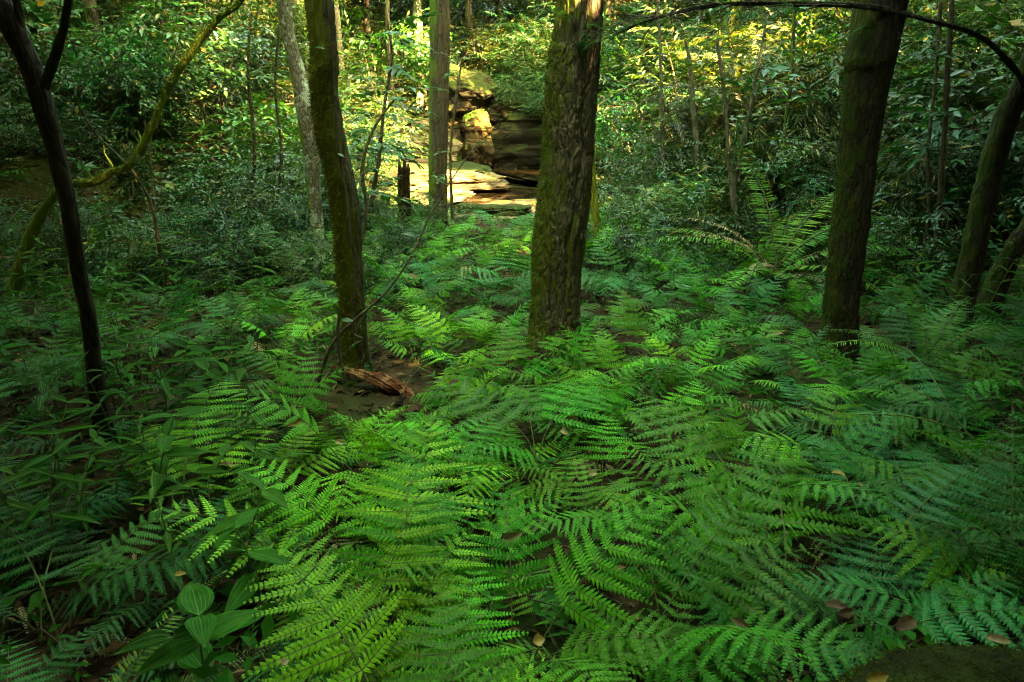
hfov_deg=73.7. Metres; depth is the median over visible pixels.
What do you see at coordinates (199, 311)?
herb plant
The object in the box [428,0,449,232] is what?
straight tree
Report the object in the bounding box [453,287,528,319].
fern
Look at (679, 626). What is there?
fern
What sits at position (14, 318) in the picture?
herb plant
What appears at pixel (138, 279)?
herb plant
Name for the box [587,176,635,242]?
shrub
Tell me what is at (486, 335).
fern
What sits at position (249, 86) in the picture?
sapling
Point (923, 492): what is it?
fern
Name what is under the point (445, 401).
fern
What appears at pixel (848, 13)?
shrub
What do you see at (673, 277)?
herb plant
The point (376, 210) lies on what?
shrub
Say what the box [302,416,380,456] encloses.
fern
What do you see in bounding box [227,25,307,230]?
sapling
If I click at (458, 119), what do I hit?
rock
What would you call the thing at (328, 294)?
fern
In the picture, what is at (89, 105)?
shrub
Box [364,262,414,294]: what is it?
fern
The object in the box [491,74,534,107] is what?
shrub
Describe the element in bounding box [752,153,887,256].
shrub
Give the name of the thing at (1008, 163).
shrub
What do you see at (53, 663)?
fern
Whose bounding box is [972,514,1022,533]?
fern
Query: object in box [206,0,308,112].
shrub
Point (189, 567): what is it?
fern
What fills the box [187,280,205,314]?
herb plant
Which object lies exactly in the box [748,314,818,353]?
fern
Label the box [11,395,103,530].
herb plant
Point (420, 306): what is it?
fern
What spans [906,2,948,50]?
shrub
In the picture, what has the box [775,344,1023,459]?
fern
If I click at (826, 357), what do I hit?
fern
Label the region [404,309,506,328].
fern
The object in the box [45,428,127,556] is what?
herb plant
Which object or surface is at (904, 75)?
shrub
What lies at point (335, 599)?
fern
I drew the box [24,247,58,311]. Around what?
herb plant
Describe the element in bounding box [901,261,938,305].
herb plant
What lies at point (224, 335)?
herb plant
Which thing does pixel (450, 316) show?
fern
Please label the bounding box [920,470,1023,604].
fern
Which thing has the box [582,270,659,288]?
fern
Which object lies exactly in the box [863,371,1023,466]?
fern
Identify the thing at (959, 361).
fern
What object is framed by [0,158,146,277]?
shrub
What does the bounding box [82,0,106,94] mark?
forest tree
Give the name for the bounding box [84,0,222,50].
shrub
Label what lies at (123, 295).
herb plant
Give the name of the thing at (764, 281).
fern
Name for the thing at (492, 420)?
fern
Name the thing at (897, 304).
fern
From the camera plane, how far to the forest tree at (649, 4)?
28.01 m
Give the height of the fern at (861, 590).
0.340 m
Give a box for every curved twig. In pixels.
[313,141,483,397]
[336,310,346,384]
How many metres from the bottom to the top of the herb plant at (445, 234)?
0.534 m
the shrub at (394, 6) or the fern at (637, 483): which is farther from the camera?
the shrub at (394, 6)
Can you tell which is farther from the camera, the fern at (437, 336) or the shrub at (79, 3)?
the shrub at (79, 3)
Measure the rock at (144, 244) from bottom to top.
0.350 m
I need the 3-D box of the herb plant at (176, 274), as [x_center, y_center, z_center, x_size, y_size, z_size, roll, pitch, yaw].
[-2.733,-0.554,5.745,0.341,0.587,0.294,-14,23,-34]
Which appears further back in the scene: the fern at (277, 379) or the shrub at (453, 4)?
the shrub at (453, 4)
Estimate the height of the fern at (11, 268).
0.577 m
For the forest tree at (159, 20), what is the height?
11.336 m
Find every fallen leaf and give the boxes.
[175,570,185,575]
[199,453,214,458]
[219,461,234,465]
[281,658,288,665]
[287,420,303,426]
[334,439,343,444]
[501,529,521,542]
[533,633,544,645]
[560,427,568,434]
[565,415,577,419]
[589,469,595,475]
[733,617,751,630]
[765,331,783,336]
[825,599,846,608]
[831,470,844,475]
[838,607,853,617]
[865,670,888,681]
[896,614,916,630]
[986,634,1010,643]
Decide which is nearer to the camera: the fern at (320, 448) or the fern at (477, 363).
the fern at (320, 448)
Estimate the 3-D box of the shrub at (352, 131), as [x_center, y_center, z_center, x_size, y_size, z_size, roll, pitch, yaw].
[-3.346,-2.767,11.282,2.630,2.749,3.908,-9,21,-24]
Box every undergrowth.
[0,95,262,261]
[0,130,1023,681]
[1,181,1023,288]
[12,0,1007,212]
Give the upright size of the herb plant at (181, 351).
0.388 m
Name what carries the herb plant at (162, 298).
on the ground
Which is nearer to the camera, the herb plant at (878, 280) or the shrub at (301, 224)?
the herb plant at (878, 280)
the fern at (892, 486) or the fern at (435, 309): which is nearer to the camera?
the fern at (892, 486)
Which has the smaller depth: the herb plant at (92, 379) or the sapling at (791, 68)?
the herb plant at (92, 379)
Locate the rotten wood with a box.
[331,361,414,396]
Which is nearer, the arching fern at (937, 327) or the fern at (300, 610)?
the fern at (300, 610)
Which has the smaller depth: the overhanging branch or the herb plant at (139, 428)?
the herb plant at (139, 428)
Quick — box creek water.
[0,167,645,279]
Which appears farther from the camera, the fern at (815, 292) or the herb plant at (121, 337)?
the fern at (815, 292)
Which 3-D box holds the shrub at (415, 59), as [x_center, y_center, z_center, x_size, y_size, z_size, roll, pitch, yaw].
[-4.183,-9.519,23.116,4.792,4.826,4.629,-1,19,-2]
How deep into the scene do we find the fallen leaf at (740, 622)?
1.85 m
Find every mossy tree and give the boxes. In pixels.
[301,0,371,376]
[525,0,603,357]
[815,0,908,364]
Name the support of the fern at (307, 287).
on the ground
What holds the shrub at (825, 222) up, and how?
on the ground
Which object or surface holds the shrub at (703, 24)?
on the ground
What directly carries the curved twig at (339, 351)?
on the ground
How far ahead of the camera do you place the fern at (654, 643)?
2.16 m
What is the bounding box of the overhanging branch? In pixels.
[542,0,1023,88]
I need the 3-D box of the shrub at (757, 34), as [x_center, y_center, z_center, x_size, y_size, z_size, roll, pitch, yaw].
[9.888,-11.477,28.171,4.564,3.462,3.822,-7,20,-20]
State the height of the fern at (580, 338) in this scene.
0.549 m
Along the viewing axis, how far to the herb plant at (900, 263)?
5.87 m
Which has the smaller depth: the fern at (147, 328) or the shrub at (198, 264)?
the fern at (147, 328)
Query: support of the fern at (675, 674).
on the ground
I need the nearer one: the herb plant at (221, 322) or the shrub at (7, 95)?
the herb plant at (221, 322)
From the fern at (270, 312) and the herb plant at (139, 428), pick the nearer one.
the herb plant at (139, 428)
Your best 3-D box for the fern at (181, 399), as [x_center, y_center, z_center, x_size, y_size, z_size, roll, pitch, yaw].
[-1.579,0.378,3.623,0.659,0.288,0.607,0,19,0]
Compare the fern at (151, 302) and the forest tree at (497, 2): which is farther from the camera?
the forest tree at (497, 2)
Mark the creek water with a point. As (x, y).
(523, 181)
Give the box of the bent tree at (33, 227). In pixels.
[1,0,244,303]
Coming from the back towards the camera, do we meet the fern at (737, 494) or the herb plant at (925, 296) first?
the herb plant at (925, 296)
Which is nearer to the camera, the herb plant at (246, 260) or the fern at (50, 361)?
the fern at (50, 361)
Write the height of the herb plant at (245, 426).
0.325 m
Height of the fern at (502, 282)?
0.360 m
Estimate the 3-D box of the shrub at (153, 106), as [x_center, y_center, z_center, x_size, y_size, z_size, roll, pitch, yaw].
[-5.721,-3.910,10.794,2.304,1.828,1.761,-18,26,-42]
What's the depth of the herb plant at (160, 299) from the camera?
4.89 m
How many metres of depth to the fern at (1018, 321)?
4.86 m
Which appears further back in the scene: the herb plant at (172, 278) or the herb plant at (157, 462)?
the herb plant at (172, 278)
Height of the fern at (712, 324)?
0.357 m
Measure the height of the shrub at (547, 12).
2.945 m
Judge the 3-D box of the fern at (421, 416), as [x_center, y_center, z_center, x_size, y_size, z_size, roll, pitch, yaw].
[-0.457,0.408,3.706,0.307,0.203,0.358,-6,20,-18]
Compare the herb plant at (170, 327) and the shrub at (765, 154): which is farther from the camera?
the shrub at (765, 154)
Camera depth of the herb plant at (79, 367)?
3.49 m
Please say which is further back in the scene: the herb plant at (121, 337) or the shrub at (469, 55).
the shrub at (469, 55)
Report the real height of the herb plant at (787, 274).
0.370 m
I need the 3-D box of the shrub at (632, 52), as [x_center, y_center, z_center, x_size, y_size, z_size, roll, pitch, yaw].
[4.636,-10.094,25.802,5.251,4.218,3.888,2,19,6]
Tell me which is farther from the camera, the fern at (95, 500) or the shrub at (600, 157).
the shrub at (600, 157)
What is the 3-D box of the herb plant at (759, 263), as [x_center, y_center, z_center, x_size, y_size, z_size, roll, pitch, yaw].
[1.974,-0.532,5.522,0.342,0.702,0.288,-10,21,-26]
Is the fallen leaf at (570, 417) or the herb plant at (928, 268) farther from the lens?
the herb plant at (928, 268)
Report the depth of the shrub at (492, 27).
27.08 m
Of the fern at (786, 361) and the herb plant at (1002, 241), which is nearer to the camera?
the fern at (786, 361)
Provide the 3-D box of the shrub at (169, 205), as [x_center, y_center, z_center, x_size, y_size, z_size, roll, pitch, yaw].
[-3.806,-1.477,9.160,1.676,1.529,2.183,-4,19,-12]
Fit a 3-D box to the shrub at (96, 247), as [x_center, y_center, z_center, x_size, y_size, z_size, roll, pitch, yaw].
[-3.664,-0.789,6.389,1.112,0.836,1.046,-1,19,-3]
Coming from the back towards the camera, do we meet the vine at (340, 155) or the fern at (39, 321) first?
the fern at (39, 321)
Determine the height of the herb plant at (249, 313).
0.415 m
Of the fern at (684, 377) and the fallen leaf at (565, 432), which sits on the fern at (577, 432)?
the fallen leaf at (565, 432)
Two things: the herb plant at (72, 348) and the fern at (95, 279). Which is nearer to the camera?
the herb plant at (72, 348)
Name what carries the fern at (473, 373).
on the ground
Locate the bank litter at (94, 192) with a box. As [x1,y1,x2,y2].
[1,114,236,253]
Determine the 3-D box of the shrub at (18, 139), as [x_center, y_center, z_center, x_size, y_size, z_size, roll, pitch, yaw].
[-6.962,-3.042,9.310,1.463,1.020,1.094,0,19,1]
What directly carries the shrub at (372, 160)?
on the ground
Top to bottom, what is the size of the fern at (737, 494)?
0.520 m
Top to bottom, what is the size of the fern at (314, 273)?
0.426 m
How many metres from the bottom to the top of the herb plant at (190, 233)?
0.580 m
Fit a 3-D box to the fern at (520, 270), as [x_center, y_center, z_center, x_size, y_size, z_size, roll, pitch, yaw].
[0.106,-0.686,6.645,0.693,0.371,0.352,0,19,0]
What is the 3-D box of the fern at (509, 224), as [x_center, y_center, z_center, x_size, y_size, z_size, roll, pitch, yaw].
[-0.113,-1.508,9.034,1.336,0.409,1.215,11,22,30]
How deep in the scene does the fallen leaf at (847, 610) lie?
2.12 m
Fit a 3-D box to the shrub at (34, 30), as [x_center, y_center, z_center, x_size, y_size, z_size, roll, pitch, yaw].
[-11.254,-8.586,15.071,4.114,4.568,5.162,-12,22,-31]
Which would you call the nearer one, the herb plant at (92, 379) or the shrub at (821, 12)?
the herb plant at (92, 379)
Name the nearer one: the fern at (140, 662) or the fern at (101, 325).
the fern at (140, 662)
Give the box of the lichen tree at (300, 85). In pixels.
[276,0,324,267]
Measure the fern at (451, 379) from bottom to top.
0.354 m
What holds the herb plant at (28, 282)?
on the ground
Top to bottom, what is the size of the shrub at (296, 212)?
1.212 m
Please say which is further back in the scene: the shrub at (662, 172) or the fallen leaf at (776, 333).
the shrub at (662, 172)
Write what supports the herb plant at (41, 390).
on the ground
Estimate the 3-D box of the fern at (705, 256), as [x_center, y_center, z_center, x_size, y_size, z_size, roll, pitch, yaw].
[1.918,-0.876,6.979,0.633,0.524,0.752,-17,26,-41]
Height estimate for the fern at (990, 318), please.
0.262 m
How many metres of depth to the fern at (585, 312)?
5.47 m
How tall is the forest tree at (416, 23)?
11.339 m
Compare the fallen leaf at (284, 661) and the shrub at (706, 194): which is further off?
the shrub at (706, 194)
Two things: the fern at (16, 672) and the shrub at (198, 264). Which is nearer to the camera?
the fern at (16, 672)
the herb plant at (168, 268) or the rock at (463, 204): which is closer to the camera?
the herb plant at (168, 268)
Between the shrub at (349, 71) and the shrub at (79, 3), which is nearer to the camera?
the shrub at (79, 3)
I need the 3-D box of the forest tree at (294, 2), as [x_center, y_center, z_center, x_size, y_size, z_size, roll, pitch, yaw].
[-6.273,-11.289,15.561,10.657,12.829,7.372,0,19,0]
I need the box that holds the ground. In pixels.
[0,0,1023,681]
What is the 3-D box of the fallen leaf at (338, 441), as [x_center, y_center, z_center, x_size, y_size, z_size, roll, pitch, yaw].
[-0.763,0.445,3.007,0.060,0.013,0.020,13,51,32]
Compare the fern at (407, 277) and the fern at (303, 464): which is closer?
the fern at (303, 464)
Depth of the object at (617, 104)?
23.64 m
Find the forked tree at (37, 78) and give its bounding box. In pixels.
[0,0,118,445]
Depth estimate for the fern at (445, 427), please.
3.24 m
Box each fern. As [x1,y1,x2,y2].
[0,256,41,282]
[0,287,69,361]
[0,293,48,328]
[0,297,79,353]
[0,301,79,334]
[0,325,85,439]
[0,346,134,380]
[0,365,68,399]
[0,405,53,457]
[0,419,146,490]
[0,452,179,567]
[0,489,250,643]
[0,541,24,624]
[0,605,50,652]
[0,636,58,681]
[9,491,145,555]
[21,619,108,681]
[24,331,169,365]
[28,482,284,669]
[33,298,107,317]
[35,277,119,308]
[40,523,297,662]
[46,300,168,382]
[51,324,201,359]
[61,280,158,309]
[87,270,128,283]
[87,274,135,301]
[96,308,158,335]
[99,552,361,681]
[106,276,227,358]
[108,570,286,681]
[115,377,272,532]
[118,266,171,291]
[122,291,199,321]
[126,281,192,302]
[128,372,250,438]
[131,453,351,596]
[132,349,268,396]
[171,286,257,345]
[174,291,233,312]
[179,273,304,299]
[183,340,362,466]
[184,294,296,353]
[201,310,265,331]
[212,385,290,464]
[213,297,269,314]
[215,387,393,522]
[218,313,337,363]
[230,289,304,325]
[233,333,329,393]
[238,294,329,337]
[240,536,508,681]
[245,254,374,300]
[245,423,360,498]
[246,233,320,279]
[246,437,496,681]
[250,347,333,420]
[251,245,323,280]
[251,268,336,298]
[251,290,338,331]
[257,552,484,681]
[264,271,323,318]
[264,525,454,662]
[270,288,368,305]
[270,608,467,681]
[271,425,357,470]
[274,276,372,293]
[278,293,340,347]
[281,418,342,440]
[284,658,489,681]
[295,242,363,277]
[297,413,493,607]
[298,275,392,328]
[298,388,348,425]
[300,415,555,547]
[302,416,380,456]
[308,275,369,304]
[309,303,339,348]
[315,421,530,493]
[324,430,395,466]
[326,279,403,303]
[335,412,375,434]
[338,409,452,526]
[352,439,443,473]
[357,405,408,424]
[362,245,384,287]
[363,253,453,302]
[363,254,464,293]
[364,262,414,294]
[365,282,451,318]
[365,304,478,347]
[367,298,426,358]
[367,420,576,510]
[368,321,421,350]
[370,477,569,599]
[375,305,457,364]
[378,242,463,297]
[378,581,528,681]
[379,415,428,443]
[380,418,547,509]
[388,403,435,431]
[393,278,459,320]
[395,253,499,295]
[397,320,465,347]
[399,254,503,307]
[399,293,446,330]
[400,301,506,356]
[400,389,458,426]
[401,463,711,681]
[402,384,515,446]
[403,556,581,681]
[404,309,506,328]
[404,365,507,406]
[412,384,467,448]
[418,366,617,480]
[418,411,473,454]
[419,301,474,335]
[419,341,500,390]
[421,356,470,397]
[427,305,502,363]
[431,633,798,681]
[434,560,760,681]
[435,368,489,403]
[441,343,527,411]
[441,356,526,394]
[446,209,534,240]
[449,241,530,291]
[451,407,525,450]
[451,567,677,681]
[452,281,502,291]
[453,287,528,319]
[454,300,535,350]
[458,274,530,303]
[464,321,565,393]
[465,304,526,332]
[473,447,678,569]
[476,366,650,413]
[484,276,509,294]
[488,331,574,369]
[492,250,530,285]
[492,279,530,319]
[493,384,653,430]
[494,317,528,334]
[499,303,600,319]
[504,311,609,418]
[506,278,527,293]
[513,272,609,287]
[515,413,643,518]
[520,375,693,464]
[528,298,602,319]
[528,352,654,395]
[529,488,802,593]
[539,573,810,681]
[541,333,676,406]
[553,319,624,374]
[561,282,686,362]
[572,379,742,444]
[581,235,663,301]
[581,270,616,289]
[581,302,659,330]
[582,266,643,305]
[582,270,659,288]
[585,480,882,681]
[587,308,702,342]
[588,323,651,398]
[591,467,761,532]
[596,293,687,311]
[600,271,668,300]
[605,252,713,289]
[605,418,876,622]
[607,392,890,516]
[610,285,677,376]
[618,149,950,315]
[624,353,739,408]
[630,273,715,309]
[632,276,710,318]
[633,303,735,332]
[637,329,732,385]
[642,267,773,297]
[642,312,742,361]
[648,525,859,656]
[650,347,752,414]
[651,386,839,507]
[653,551,880,681]
[657,380,787,434]
[670,232,727,285]
[672,258,747,334]
[673,382,824,453]
[674,324,752,347]
[680,310,787,341]
[682,258,767,293]
[683,316,787,371]
[692,271,803,330]
[692,334,800,376]
[702,277,792,298]
[707,293,763,321]
[710,356,787,392]
[713,524,1023,663]
[719,371,921,487]
[724,402,907,513]
[727,417,823,462]
[732,328,827,365]
[736,521,914,612]
[742,374,852,429]
[744,281,820,305]
[746,275,809,314]
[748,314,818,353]
[753,335,872,414]
[765,422,1023,534]
[766,324,848,377]
[769,548,1023,678]
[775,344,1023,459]
[776,524,1023,647]
[782,344,892,407]
[784,277,823,325]
[787,279,860,318]
[793,433,1023,615]
[796,390,943,462]
[802,299,891,310]
[803,269,896,286]
[803,391,894,430]
[807,349,901,379]
[807,415,1016,527]
[809,445,1023,530]
[810,286,934,325]
[811,294,869,316]
[812,267,931,296]
[812,268,1023,401]
[821,338,942,396]
[833,355,996,430]
[838,489,1023,593]
[843,589,986,651]
[847,517,1023,639]
[856,325,957,364]
[856,347,951,410]
[857,298,972,366]
[860,290,975,328]
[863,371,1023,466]
[864,249,953,293]
[867,299,940,342]
[867,346,1023,431]
[874,408,1023,650]
[881,262,956,315]
[882,335,961,359]
[882,453,1023,503]
[894,293,968,344]
[897,332,1012,355]
[903,314,1023,376]
[904,292,977,316]
[910,299,1023,312]
[911,427,1023,468]
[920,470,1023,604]
[925,337,1022,400]
[929,491,1023,580]
[941,296,1023,331]
[943,280,1023,301]
[946,396,1023,431]
[968,316,1023,375]
[972,380,1023,410]
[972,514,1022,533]
[973,300,1023,346]
[979,261,1023,305]
[988,336,1023,370]
[993,410,1023,432]
[1000,291,1023,316]
[1002,344,1023,397]
[1006,305,1023,330]
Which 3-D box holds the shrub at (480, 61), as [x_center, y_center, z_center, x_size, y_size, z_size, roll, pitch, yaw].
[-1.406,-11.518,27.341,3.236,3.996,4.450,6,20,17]
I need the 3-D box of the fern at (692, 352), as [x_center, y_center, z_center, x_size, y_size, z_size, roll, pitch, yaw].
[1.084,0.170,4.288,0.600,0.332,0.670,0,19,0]
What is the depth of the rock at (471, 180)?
16.74 m
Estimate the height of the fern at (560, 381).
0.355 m
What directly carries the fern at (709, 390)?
on the ground
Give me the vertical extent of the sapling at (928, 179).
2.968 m
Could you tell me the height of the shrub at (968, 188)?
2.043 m
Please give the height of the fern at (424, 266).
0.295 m
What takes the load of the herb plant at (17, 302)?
on the ground
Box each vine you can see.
[301,0,359,358]
[348,280,365,348]
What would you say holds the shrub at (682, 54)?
on the ground
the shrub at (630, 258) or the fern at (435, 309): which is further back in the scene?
the shrub at (630, 258)
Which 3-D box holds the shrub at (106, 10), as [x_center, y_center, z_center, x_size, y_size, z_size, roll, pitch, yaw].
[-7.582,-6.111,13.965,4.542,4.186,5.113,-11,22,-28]
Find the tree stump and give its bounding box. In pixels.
[397,156,411,246]
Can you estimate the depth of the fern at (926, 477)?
2.84 m
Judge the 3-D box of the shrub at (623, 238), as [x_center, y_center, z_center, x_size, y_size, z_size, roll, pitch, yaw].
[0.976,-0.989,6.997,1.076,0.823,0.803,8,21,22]
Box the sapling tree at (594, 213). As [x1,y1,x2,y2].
[589,136,600,263]
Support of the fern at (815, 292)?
on the ground
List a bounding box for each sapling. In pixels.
[30,102,208,286]
[143,121,158,272]
[206,13,288,221]
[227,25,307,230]
[306,96,424,244]
[338,11,450,244]
[424,52,462,240]
[625,0,701,193]
[655,38,740,198]
[668,38,791,266]
[696,7,809,191]
[733,0,834,243]
[873,0,1001,298]
[884,0,1010,282]
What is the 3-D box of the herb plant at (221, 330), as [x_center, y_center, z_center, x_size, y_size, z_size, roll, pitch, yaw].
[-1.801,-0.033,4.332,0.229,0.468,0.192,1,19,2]
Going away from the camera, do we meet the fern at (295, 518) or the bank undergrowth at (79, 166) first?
the fern at (295, 518)
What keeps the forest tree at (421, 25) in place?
on the ground
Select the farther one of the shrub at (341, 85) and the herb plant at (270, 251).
the shrub at (341, 85)
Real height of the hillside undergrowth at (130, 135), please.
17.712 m
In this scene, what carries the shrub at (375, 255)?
on the ground
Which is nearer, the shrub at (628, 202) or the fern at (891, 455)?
the fern at (891, 455)
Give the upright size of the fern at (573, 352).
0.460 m
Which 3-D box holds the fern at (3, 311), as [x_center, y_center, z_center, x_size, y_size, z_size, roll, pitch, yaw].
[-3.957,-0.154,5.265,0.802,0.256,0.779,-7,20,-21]
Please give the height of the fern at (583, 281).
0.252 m
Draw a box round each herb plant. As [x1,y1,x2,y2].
[0,198,20,276]
[0,206,38,280]
[0,221,29,276]
[0,240,43,286]
[0,248,23,340]
[0,274,40,337]
[0,277,45,357]
[0,333,41,398]
[0,339,61,428]
[0,359,104,503]
[0,425,58,574]
[0,442,49,568]
[1,225,40,309]
[2,246,33,292]
[6,338,53,372]
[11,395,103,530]
[11,425,101,578]
[13,392,72,521]
[16,240,47,307]
[17,238,64,328]
[19,232,65,296]
[23,364,73,438]
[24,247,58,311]
[35,229,54,268]
[37,298,81,336]
[38,281,76,316]
[40,283,113,351]
[42,233,59,272]
[42,249,72,326]
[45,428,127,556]
[53,303,122,378]
[54,228,83,284]
[57,300,107,391]
[57,327,123,404]
[59,302,139,414]
[61,346,106,424]
[64,439,121,528]
[65,337,137,413]
[65,351,128,458]
[86,224,113,273]
[89,261,135,358]
[90,269,139,384]
[90,442,147,519]
[93,234,115,277]
[94,374,154,464]
[95,266,115,302]
[97,304,143,359]
[99,282,121,317]
[100,260,134,307]
[101,272,151,373]
[101,338,148,425]
[104,312,146,370]
[106,411,170,469]
[113,624,215,681]
[114,437,182,508]
[115,321,159,394]
[120,291,140,318]
[120,319,201,445]
[120,357,156,416]
[120,406,210,524]
[124,471,199,591]
[126,318,178,408]
[127,264,147,305]
[131,274,198,353]
[134,583,263,681]
[141,251,192,322]
[148,232,182,296]
[150,318,207,377]
[151,286,169,329]
[156,322,214,435]
[164,257,185,290]
[166,239,204,310]
[167,308,194,338]
[173,360,239,449]
[176,221,210,269]
[181,275,207,320]
[181,336,238,389]
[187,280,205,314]
[192,444,271,514]
[200,473,305,585]
[204,252,232,295]
[204,507,303,611]
[209,321,237,345]
[211,300,239,365]
[214,416,269,467]
[215,299,247,377]
[216,334,274,398]
[218,431,281,517]
[220,389,285,468]
[223,270,239,297]
[225,239,266,295]
[227,320,251,344]
[240,232,287,335]
[241,287,274,360]
[242,284,270,341]
[243,233,260,276]
[249,240,273,280]
[252,230,276,276]
[257,239,287,283]
[310,226,330,267]
[424,248,442,269]
[433,219,457,259]
[443,235,467,273]
[462,227,477,259]
[463,236,486,278]
[478,217,496,249]
[660,253,686,318]
[662,213,694,256]
[732,232,784,313]
[735,232,755,264]
[773,267,804,303]
[864,233,896,312]
[879,284,915,349]
[881,254,916,298]
[883,273,909,317]
[885,223,911,275]
[886,209,929,282]
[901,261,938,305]
[913,265,942,312]
[914,257,944,287]
[924,246,959,297]
[929,273,983,347]
[931,279,975,353]
[932,220,959,270]
[939,265,955,292]
[941,256,954,284]
[960,258,1023,358]
[986,219,1014,260]
[986,229,1023,318]
[1006,306,1023,354]
[1010,271,1023,318]
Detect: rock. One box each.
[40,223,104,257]
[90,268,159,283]
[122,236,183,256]
[355,162,511,190]
[373,107,415,160]
[374,186,475,206]
[401,119,462,162]
[447,161,492,174]
[448,64,498,115]
[448,115,462,128]
[449,203,479,213]
[460,109,494,166]
[474,203,531,215]
[485,99,542,166]
[487,199,536,206]
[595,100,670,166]
[813,636,1023,681]
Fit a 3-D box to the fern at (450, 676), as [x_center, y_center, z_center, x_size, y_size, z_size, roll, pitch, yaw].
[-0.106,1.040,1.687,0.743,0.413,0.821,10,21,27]
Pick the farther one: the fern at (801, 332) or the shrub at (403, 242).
the shrub at (403, 242)
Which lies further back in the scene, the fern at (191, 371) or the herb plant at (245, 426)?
the fern at (191, 371)
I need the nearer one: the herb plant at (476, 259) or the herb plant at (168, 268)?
the herb plant at (168, 268)
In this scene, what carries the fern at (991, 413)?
on the ground
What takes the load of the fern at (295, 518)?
on the ground
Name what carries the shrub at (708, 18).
on the ground
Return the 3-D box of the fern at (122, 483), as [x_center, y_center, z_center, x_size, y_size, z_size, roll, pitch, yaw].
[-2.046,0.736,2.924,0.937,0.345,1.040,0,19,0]
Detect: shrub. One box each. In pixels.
[0,0,90,131]
[0,0,130,128]
[0,0,213,109]
[0,34,179,152]
[0,47,93,147]
[0,88,68,152]
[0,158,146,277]
[0,195,130,281]
[7,0,85,70]
[19,99,119,166]
[20,2,150,86]
[25,18,197,151]
[26,0,251,127]
[33,4,86,35]
[44,219,154,278]
[67,214,189,298]
[69,34,221,150]
[70,0,204,39]
[75,0,117,29]
[77,0,261,139]
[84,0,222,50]
[96,0,305,124]
[99,0,374,143]
[99,129,164,203]
[111,189,237,271]
[117,219,219,285]
[123,0,292,142]
[135,134,293,251]
[146,218,283,296]
[149,188,283,251]
[150,177,279,267]
[154,170,215,231]
[155,84,349,211]
[160,143,261,204]
[165,146,306,247]
[169,119,373,254]
[175,172,287,264]
[178,3,266,101]
[187,171,330,265]
[193,117,371,225]
[200,0,360,132]
[200,212,291,287]
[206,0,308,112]
[207,1,365,101]
[208,75,397,212]
[210,0,365,102]
[215,11,409,199]
[215,195,326,269]
[223,213,332,287]
[241,85,406,208]
[259,195,332,266]
[261,97,428,212]
[262,227,335,301]
[265,184,372,253]
[284,106,419,214]
[295,21,376,112]
[298,180,404,253]
[327,178,397,226]
[339,0,426,44]
[339,60,428,173]
[340,0,456,102]
[341,14,406,89]
[344,0,474,114]
[360,196,438,255]
[361,212,434,266]
[362,242,418,293]
[369,0,477,75]
[370,0,428,28]
[383,17,496,115]
[390,0,429,19]
[394,209,463,266]
[396,193,458,240]
[397,0,459,16]
[420,51,458,81]
[448,201,485,228]
[450,0,464,13]
[450,0,507,74]
[450,0,532,45]
[451,0,555,89]
[467,13,552,80]
[476,8,553,100]
[486,66,536,100]
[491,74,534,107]
[496,43,614,100]
[505,0,545,18]
[505,23,626,101]
[508,7,554,70]
[510,0,550,40]
[519,79,545,118]
[537,1,552,35]
[539,56,739,202]
[543,18,676,101]
[584,205,655,275]
[585,171,678,265]
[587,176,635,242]
[595,104,703,219]
[595,115,655,190]
[595,121,734,234]
[597,14,694,101]
[597,20,747,193]
[600,0,770,169]
[600,221,683,283]
[601,0,849,127]
[601,23,687,99]
[601,26,646,90]
[601,177,668,234]
[603,0,663,47]
[607,52,829,198]
[611,0,664,26]
[616,170,719,248]
[634,6,928,186]
[635,0,709,18]
[635,194,710,272]
[637,174,745,245]
[640,0,938,190]
[646,26,731,90]
[652,0,707,35]
[652,16,757,80]
[657,190,740,273]
[657,229,753,293]
[667,0,739,44]
[668,102,803,232]
[674,170,776,251]
[676,195,800,279]
[685,108,827,239]
[687,178,785,264]
[691,0,771,50]
[695,0,911,206]
[705,0,998,196]
[705,14,790,72]
[706,0,940,208]
[718,84,842,226]
[731,0,1019,206]
[732,0,781,19]
[751,193,832,284]
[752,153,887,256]
[753,37,1023,197]
[776,0,829,47]
[784,109,1017,252]
[789,0,851,47]
[796,194,941,290]
[836,0,1023,181]
[861,198,967,298]
[868,140,974,270]
[872,68,1023,261]
[875,91,1023,278]
[880,0,1023,162]
[882,0,1023,188]
[885,9,1023,239]
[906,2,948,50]
[926,80,1023,267]
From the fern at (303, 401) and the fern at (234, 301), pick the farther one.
the fern at (234, 301)
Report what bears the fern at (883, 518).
on the ground
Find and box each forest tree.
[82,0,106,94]
[155,0,183,123]
[291,0,307,74]
[300,1,308,65]
[334,0,350,126]
[363,0,375,103]
[385,0,394,101]
[412,0,423,119]
[419,0,428,117]
[464,0,476,70]
[495,0,504,48]
[602,0,610,45]
[612,0,616,40]
[634,0,656,151]
[645,0,651,54]
[664,0,678,96]
[686,0,704,114]
[718,0,734,71]
[739,0,750,74]
[801,0,814,122]
[831,0,852,80]
[890,0,929,140]
[901,1,947,156]
[1007,0,1023,57]
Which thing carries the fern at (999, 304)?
on the ground
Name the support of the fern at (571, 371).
on the ground
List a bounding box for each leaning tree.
[942,50,1023,343]
[973,217,1023,325]
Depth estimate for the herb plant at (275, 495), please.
2.45 m
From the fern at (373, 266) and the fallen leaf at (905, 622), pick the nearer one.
the fallen leaf at (905, 622)
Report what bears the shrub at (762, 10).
on the ground
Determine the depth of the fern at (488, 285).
6.26 m
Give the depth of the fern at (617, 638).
2.11 m
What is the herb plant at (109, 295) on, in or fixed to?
on the ground

